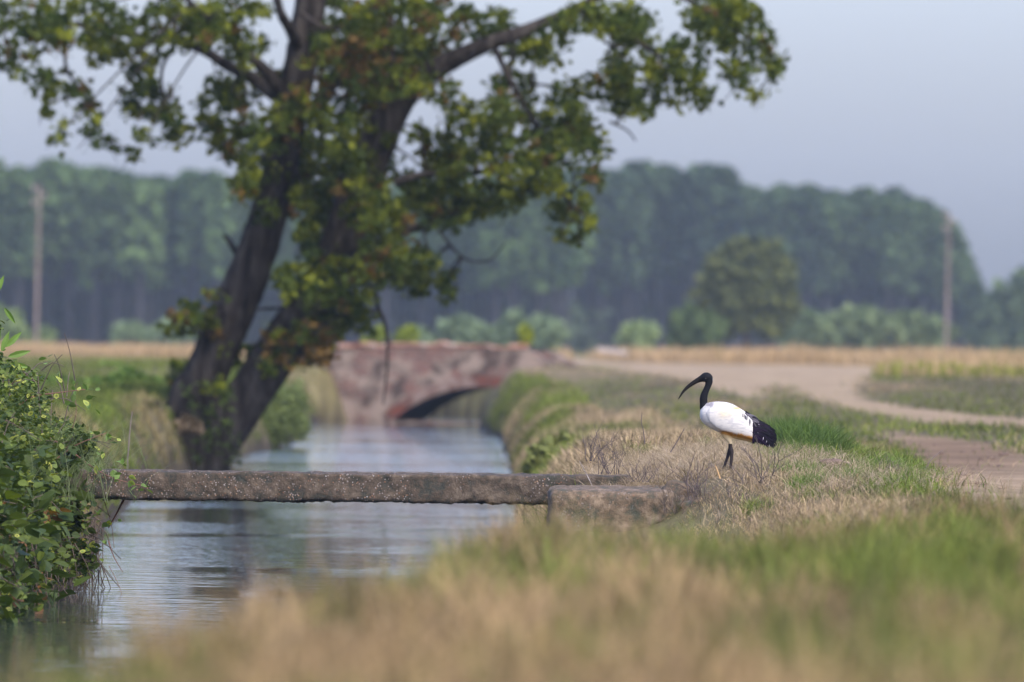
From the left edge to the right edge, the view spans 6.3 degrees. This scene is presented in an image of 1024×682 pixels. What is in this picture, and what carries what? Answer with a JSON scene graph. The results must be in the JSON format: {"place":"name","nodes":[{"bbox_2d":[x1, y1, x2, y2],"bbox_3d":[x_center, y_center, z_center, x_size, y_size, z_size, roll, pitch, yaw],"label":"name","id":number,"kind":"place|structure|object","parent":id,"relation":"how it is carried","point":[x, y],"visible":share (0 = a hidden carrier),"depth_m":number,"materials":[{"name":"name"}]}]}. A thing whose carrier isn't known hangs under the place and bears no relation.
{"place":"outdoors","nodes":[
{"label":"outdoors","id":0,"kind":"place"},
{"bbox_2d":[0,354,244,415],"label":"meadow","id":1,"kind":"structure","parent":0,"point":[80,362],"depth_m":169.25,"materials":[{"name":"green plant"}]},
{"bbox_2d":[0,416,516,681],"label":"water","id":2,"kind":"structure","parent":0,"point":[164,540],"depth_m":78.36,"materials":[{"name":"grey liquid"}]},
{"bbox_2d":[1,496,756,681],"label":"stalk grass","id":3,"kind":"structure","parent":0,"point":[387,576],"depth_m":25.46,"materials":[{"name":"beige plant"}]},
{"bbox_2d":[389,323,419,342],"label":"bridge shrub","id":4,"kind":"object","parent":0,"point":[409,332],"visible":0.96,"depth_m":208.92,"materials":[{"name":"green plant"}]},
{"bbox_2d":[0,355,1023,681],"bbox_3d":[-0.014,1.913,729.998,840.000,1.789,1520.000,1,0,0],"label":"ground","id":5,"kind":"structure","parent":0,"point":[814,381],"depth_m":131.30,"materials":[{"name":"soil"}]},
{"bbox_2d":[0,303,56,343],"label":"field shrub","id":6,"kind":"object","parent":5,"relation":"on","point":[46,334],"visible":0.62,"depth_m":479.58,"materials":[{"name":"green plant"}]},
{"bbox_2d":[32,185,45,343],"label":"utility pole","id":7,"kind":"object","parent":5,"relation":"on","point":[37,272],"visible":0.93,"depth_m":371.95,"materials":[{"name":"grey wood"}]},
{"bbox_2d":[0,275,151,622],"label":"bramble bush","id":8,"kind":"object","parent":5,"relation":"on","point":[40,531],"visible":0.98,"depth_m":57.72,"materials":[{"name":"green plant"}]},
{"bbox_2d":[33,365,166,387],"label":"bank shrub","id":9,"kind":"object","parent":5,"relation":"on","point":[129,372],"visible":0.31,"depth_m":134.91,"materials":[{"name":"green plant"}]},
{"bbox_2d":[0,402,206,507],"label":"grass wisps","id":10,"kind":"object","parent":5,"relation":"on","point":[82,472],"depth_m":59.17,"materials":[{"name":"plant"}]},
{"bbox_2d":[65,360,162,368],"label":"bank shrub","id":11,"kind":"object","parent":5,"relation":"on","point":[114,362],"visible":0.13,"depth_m":174.96,"materials":[{"name":"green plant"}]},
{"bbox_2d":[0,339,246,359],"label":"straw field","id":12,"kind":"structure","parent":5,"relation":"on","point":[155,349],"depth_m":287.96,"materials":[{"name":"beige plant"}]},
{"bbox_2d":[127,412,132,464],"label":"dead stalk","id":13,"kind":"object","parent":5,"relation":"on","point":[129,440],"visible":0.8,"depth_m":66.00,"materials":[{"name":"beige plant"}]},
{"bbox_2d":[109,313,195,345],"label":"field shrub","id":14,"kind":"object","parent":5,"relation":"on","point":[134,331],"visible":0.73,"depth_m":559.59,"materials":[{"name":"green plant"}]},
{"bbox_2d":[145,399,170,443],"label":"bank shrub","id":15,"kind":"object","parent":5,"relation":"on","point":[157,403],"visible":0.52,"depth_m":117.98,"materials":[{"name":"green plant"}]},
{"bbox_2d":[0,360,341,543],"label":"bank grass","id":16,"kind":"structure","parent":5,"relation":"on","point":[105,401],"depth_m":113.67,"materials":[{"name":"green plant"}]},
{"bbox_2d":[170,413,204,444],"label":"bank shrub","id":17,"kind":"object","parent":5,"relation":"on","point":[187,424],"visible":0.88,"depth_m":120.90,"materials":[{"name":"brown plant"}]},
{"bbox_2d":[261,378,311,446],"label":"bank shrub","id":18,"kind":"object","parent":5,"relation":"on","point":[283,411],"visible":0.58,"depth_m":149.88,"materials":[{"name":"green plant"}]},
{"bbox_2d":[0,157,622,355],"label":"woods","id":19,"kind":"object","parent":5,"relation":"on","point":[117,244],"visible":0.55,"depth_m":718.59,"materials":[{"name":"green plant"}]},
{"bbox_2d":[359,324,389,343],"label":"bridge shrub","id":20,"kind":"object","parent":5,"relation":"on","point":[379,338],"visible":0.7,"depth_m":210.92,"materials":[{"name":"green plant"}]},
{"bbox_2d":[0,0,790,467],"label":"leaning tree","id":21,"kind":"object","parent":5,"relation":"on","point":[380,78],"visible":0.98,"depth_m":122.47,"materials":[{"name":"green plant"}]},
{"bbox_2d":[302,341,584,423],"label":"brick bridge","id":22,"kind":"structure","parent":5,"relation":"on","point":[425,381],"depth_m":202.95,"materials":[{"name":"brown brick"}]},
{"bbox_2d":[516,323,534,348],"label":"bridge shrub","id":23,"kind":"object","parent":22,"relation":"on","point":[526,333],"visible":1,"depth_m":202.92,"materials":[{"name":"green plant"}]},
{"bbox_2d":[394,307,571,350],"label":"field shrub","id":24,"kind":"object","parent":5,"relation":"on","point":[546,329],"visible":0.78,"depth_m":479.56,"materials":[{"name":"green plant"}]},
{"bbox_2d":[0,466,1023,681],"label":"verge grass","id":25,"kind":"structure","parent":5,"relation":"on","point":[903,559],"depth_m":25.52,"materials":[{"name":"plant"}]},
{"bbox_2d":[522,429,579,473],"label":"bank shrub","id":26,"kind":"object","parent":5,"relation":"on","point":[535,451],"visible":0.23,"depth_m":94.91,"materials":[{"name":"green plant"}]},
{"bbox_2d":[568,413,625,460],"bbox_3d":[0.555,0.616,60.805,0.400,0.340,0.466,1,0,0],"label":"dead weed","id":27,"kind":"object","parent":5,"relation":"on","point":[591,454],"visible":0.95,"depth_m":60.77,"materials":[{"name":"brown plant"}]},
{"bbox_2d":[587,426,631,473],"bbox_3d":[0.646,0.701,59.931,0.282,0.316,0.396,1,0,-28],"label":"dead weed","id":28,"kind":"object","parent":5,"relation":"on","point":[601,454],"visible":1,"depth_m":59.99,"materials":[{"name":"brown plant"}]},
{"bbox_2d":[483,368,737,532],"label":"bank grass","id":29,"kind":"structure","parent":5,"relation":"on","point":[567,405],"depth_m":118.71,"materials":[{"name":"green plant"}]},
{"bbox_2d":[547,484,676,536],"bbox_3d":[0.624,1.453,58.873,0.822,1.073,1.978,1,0,0],"label":"abutment","id":30,"kind":"object","parent":5,"relation":"on","point":[629,498],"visible":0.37,"depth_m":57.90,"materials":[{"name":"concrete"}]},
{"bbox_2d":[621,456,676,481],"bbox_3d":[0.846,0.805,59.369,0.338,0.190,0.377,1,0,34],"label":"dead weed","id":31,"kind":"object","parent":30,"relation":"on","point":[645,472],"visible":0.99,"depth_m":59.36,"materials":[{"name":"brown plant"}]},
{"bbox_2d":[597,347,626,354],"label":"concrete kerb","id":32,"kind":"structure","parent":5,"relation":"on","point":[610,350],"depth_m":249.80,"materials":[{"name":"grey concrete"}]},
{"bbox_2d":[614,316,661,349],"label":"field shrub","id":33,"kind":"object","parent":5,"relation":"on","point":[641,333],"visible":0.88,"depth_m":479.55,"materials":[{"name":"green plant"}]},
{"bbox_2d":[661,480,696,498],"bbox_3d":[1.054,0.961,58.191,0.264,0.190,0.214,1,0,0],"label":"stone","id":34,"kind":"object","parent":5,"relation":"on","point":[676,487],"visible":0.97,"depth_m":58.12,"materials":[{"name":"stone"}]},
{"bbox_2d":[654,466,707,513],"bbox_3d":[1.046,0.920,57.751,0.381,0.302,0.241,1,0,0],"label":"dead weed","id":35,"kind":"object","parent":5,"relation":"on","point":[669,505],"visible":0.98,"depth_m":57.74,"materials":[{"name":"brown plant"}]},
{"bbox_2d":[674,498,698,514],"bbox_3d":[1.167,1.400,58.225,0.385,0.860,0.816,1,0,0],"label":"rubble block","id":36,"kind":"object","parent":5,"relation":"on","point":[687,502],"depth_m":57.87,"materials":[{"name":"stone"}]},
{"bbox_2d":[658,456,722,498],"bbox_3d":[1.156,0.845,58.089,0.370,0.380,0.363,1,0,-37],"label":"dead weed","id":37,"kind":"object","parent":5,"relation":"on","point":[698,487],"visible":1,"depth_m":58.01,"materials":[{"name":"brown plant"}]},
{"bbox_2d":[663,300,728,350],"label":"field shrub","id":38,"kind":"object","parent":5,"relation":"on","point":[689,324],"visible":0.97,"depth_m":439.52,"materials":[{"name":"green plant"}]},
{"bbox_2d":[685,479,720,507],"bbox_3d":[1.189,0.960,57.702,0.255,0.247,0.305,1,0,18],"label":"dead weed","id":39,"kind":"object","parent":5,"relation":"on","point":[703,496],"visible":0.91,"depth_m":57.70,"materials":[{"name":"brown plant"}]},
{"bbox_2d":[678,372,776,470],"bbox_3d":[1.389,0.521,59.999,0.639,0.635,0.193,1,0,0],"label":"ibis","id":40,"kind":"object","parent":5,"relation":"on","point":[728,422],"visible":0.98,"depth_m":59.95,"materials":[{"name":"white"}]},
{"bbox_2d":[723,480,745,497],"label":"dead weed","id":41,"kind":"object","parent":5,"relation":"on","point":[729,496],"visible":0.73,"depth_m":57.62,"materials":[{"name":"brown plant"}]},
{"bbox_2d":[685,235,803,350],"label":"tree","id":42,"kind":"object","parent":5,"relation":"on","point":[739,287],"visible":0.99,"depth_m":449.49,"materials":[{"name":"green plant"}]},
{"bbox_2d":[726,431,803,488],"bbox_3d":[1.514,0.762,57.956,0.637,0.410,0.278,1,0,40],"label":"dead weed","id":43,"kind":"object","parent":5,"relation":"on","point":[756,473],"visible":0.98,"depth_m":57.95,"materials":[{"name":"brown plant"}]},
{"bbox_2d":[516,428,1023,545],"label":"meadow grass","id":44,"kind":"structure","parent":5,"relation":"on","point":[909,491],"depth_m":56.10,"materials":[{"name":"plant"}]},
{"bbox_2d":[569,158,988,350],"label":"woods","id":45,"kind":"object","parent":5,"relation":"on","point":[663,229],"visible":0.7,"depth_m":797.48,"materials":[{"name":"green plant"}]},
{"bbox_2d":[552,341,1023,365],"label":"straw verge","id":46,"kind":"structure","parent":5,"relation":"on","point":[794,355],"depth_m":268.37,"materials":[{"name":"plant"}]},
{"bbox_2d":[557,435,1022,527],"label":"dry grass mat","id":47,"kind":"object","parent":5,"relation":"on","point":[672,456],"visible":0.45,"depth_m":60.33,"materials":[{"name":"beige plant"}]},
{"bbox_2d":[733,411,870,455],"bbox_3d":[1.998,0.654,65.446,1.196,0.364,3.484,1,0,0],"label":"grass tuft","id":48,"kind":"object","parent":5,"relation":"on","point":[794,429],"visible":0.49,"depth_m":64.73,"materials":[{"name":"green plant"}]},
{"bbox_2d":[818,458,849,465],"bbox_3d":[2.085,0.818,60.499,0.243,0.114,0.190,1,0,0],"label":"earth clod","id":49,"kind":"object","parent":5,"relation":"on","point":[840,460],"visible":0.3,"depth_m":60.44,"materials":[{"name":"brown soil"}]},
{"bbox_2d":[750,437,954,493],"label":"green sprigs","id":50,"kind":"object","parent":5,"relation":"on","point":[803,481],"visible":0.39,"depth_m":58.83,"materials":[{"name":"green plant"}]},
{"bbox_2d":[775,303,963,351],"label":"field shrub","id":51,"kind":"object","parent":5,"relation":"on","point":[862,325],"visible":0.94,"depth_m":559.28,"materials":[{"name":"green plant"}]},
{"bbox_2d":[874,454,903,470],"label":"dead weed","id":52,"kind":"object","parent":5,"relation":"on","point":[890,463],"visible":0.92,"depth_m":58.99,"materials":[{"name":"brown plant"}]},
{"bbox_2d":[870,354,1023,376],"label":"russet verge","id":53,"kind":"structure","parent":5,"relation":"on","point":[956,366],"depth_m":170.29,"materials":[{"name":"yellow plant"}]},
{"bbox_2d":[943,212,954,349],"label":"utility pole","id":54,"kind":"object","parent":5,"relation":"on","point":[947,289],"visible":0.91,"depth_m":409.95,"materials":[{"name":"grey wood"}]},
{"bbox_2d":[963,264,1023,352],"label":"tree","id":55,"kind":"object","parent":5,"relation":"on","point":[998,321],"visible":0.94,"depth_m":699.10,"materials":[{"name":"green plant"}]},
{"bbox_2d":[0,0,1023,306],"label":"sky","id":56,"kind":"structure","parent":0,"point":[924,97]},
{"bbox_2d":[542,364,1023,453],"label":"meadow","id":57,"kind":"structure","parent":0,"point":[943,429],"depth_m":124.20,"materials":[{"name":"green plant"}]},
{"bbox_3d":[-3.442,1.471,59.898,0.987,0.966,2.036,1,0,0],"label":"abutment","id":58,"kind":"object","parent":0,"visible":0},
{"bbox_2d":[64,469,632,504],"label":"concrete beam","id":59,"kind":"structure","parent":58,"relation":"on","point":[325,486],"depth_m":59.95,"materials":[{"name":"grey concrete"}]}
]}

